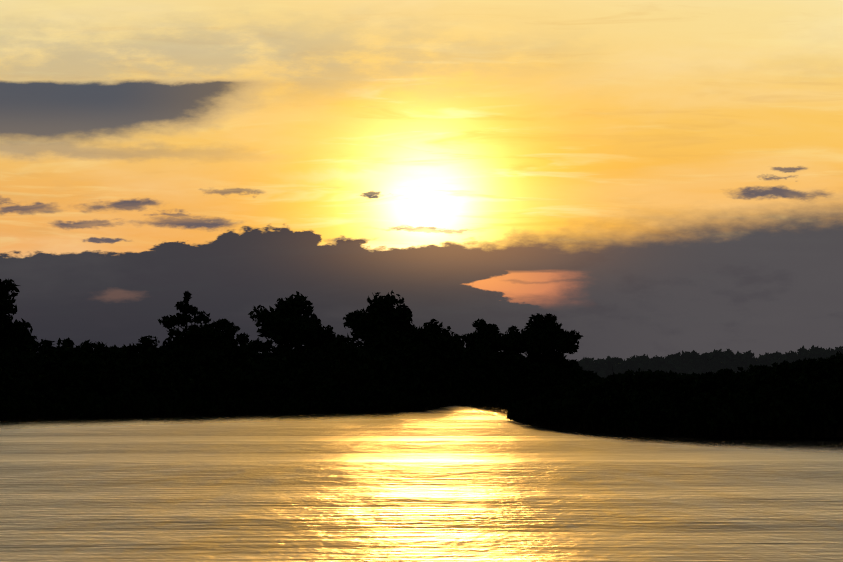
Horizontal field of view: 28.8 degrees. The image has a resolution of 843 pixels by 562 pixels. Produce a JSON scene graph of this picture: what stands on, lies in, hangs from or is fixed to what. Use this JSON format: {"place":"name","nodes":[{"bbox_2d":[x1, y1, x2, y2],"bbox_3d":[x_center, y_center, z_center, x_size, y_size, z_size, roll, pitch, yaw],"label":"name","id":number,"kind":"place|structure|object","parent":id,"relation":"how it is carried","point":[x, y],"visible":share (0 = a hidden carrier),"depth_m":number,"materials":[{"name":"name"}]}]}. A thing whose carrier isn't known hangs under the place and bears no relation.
{"place":"outdoors","nodes":[
{"label":"outdoors","id":0,"kind":"place"},
{"bbox_2d":[0,400,514,419],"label":"island bank","id":1,"kind":"structure","parent":0,"point":[226,412],"depth_m":262.98,"materials":[{"name":"black soil"}]},
{"bbox_2d":[0,278,36,354],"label":"tree","id":2,"kind":"object","parent":1,"relation":"on","point":[16,333],"visible":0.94,"depth_m":250.25,"materials":[{"name":"black plant"}]},
{"bbox_2d":[137,291,238,364],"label":"tree","id":3,"kind":"object","parent":1,"relation":"on","point":[194,337],"visible":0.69,"depth_m":272.06,"materials":[{"name":"black plant"}]},
{"bbox_2d":[206,318,249,355],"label":"tree","id":4,"kind":"object","parent":1,"relation":"on","point":[228,328],"visible":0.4,"depth_m":279.80,"materials":[{"name":"black plant"}]},
{"bbox_2d":[248,291,337,352],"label":"tree","id":5,"kind":"object","parent":1,"relation":"on","point":[286,322],"visible":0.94,"depth_m":300.89,"materials":[{"name":"black plant"}]},
{"bbox_2d":[0,333,596,402],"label":"treeline","id":6,"kind":"object","parent":1,"relation":"on","point":[102,369],"visible":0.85,"depth_m":275.34,"materials":[{"name":"black plant"}]},
{"bbox_2d":[343,290,413,353],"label":"tree","id":7,"kind":"object","parent":1,"relation":"on","point":[381,321],"visible":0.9,"depth_m":331.38,"materials":[{"name":"black plant"}]},
{"bbox_2d":[406,318,464,358],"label":"tree","id":8,"kind":"object","parent":1,"relation":"on","point":[435,337],"visible":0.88,"depth_m":340.65,"materials":[{"name":"black plant"}]},
{"bbox_2d":[463,318,519,351],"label":"tree","id":9,"kind":"object","parent":1,"relation":"on","point":[489,333],"visible":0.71,"depth_m":495.18,"materials":[{"name":"black plant"}]},
{"bbox_2d":[505,313,583,364],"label":"tree","id":10,"kind":"object","parent":1,"relation":"on","point":[539,334],"visible":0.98,"depth_m":506.53,"materials":[{"name":"black plant"}]},
{"bbox_2d":[0,404,842,561],"bbox_3d":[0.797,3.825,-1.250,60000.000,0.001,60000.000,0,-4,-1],"label":"water","id":11,"kind":"structure","parent":0,"point":[476,483],"depth_m":62.55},
{"bbox_2d":[0,0,842,360],"label":"sky","id":12,"kind":"structure","parent":0,"point":[663,178],"materials":[{"name":"orange"}]},
{"bbox_2d":[507,408,842,439],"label":"bank","id":13,"kind":"structure","parent":0,"point":[555,426],"depth_m":139.49,"materials":[{"name":"black soil"}]},
{"bbox_2d":[498,351,842,437],"bbox_3d":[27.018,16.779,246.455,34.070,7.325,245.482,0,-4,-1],"label":"bank shrubs","id":14,"kind":"object","parent":13,"relation":"on","point":[649,401],"visible":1,"depth_m":133.04,"materials":[{"name":"black plant"}]},
{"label":"bank","id":15,"kind":"structure","parent":0,"visible":0},
{"bbox_2d":[569,345,842,377],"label":"treeline","id":16,"kind":"object","parent":15,"relation":"on","point":[714,361],"visible":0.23,"depth_m":1160.10,"materials":[{"name":"black plant"}]}
]}

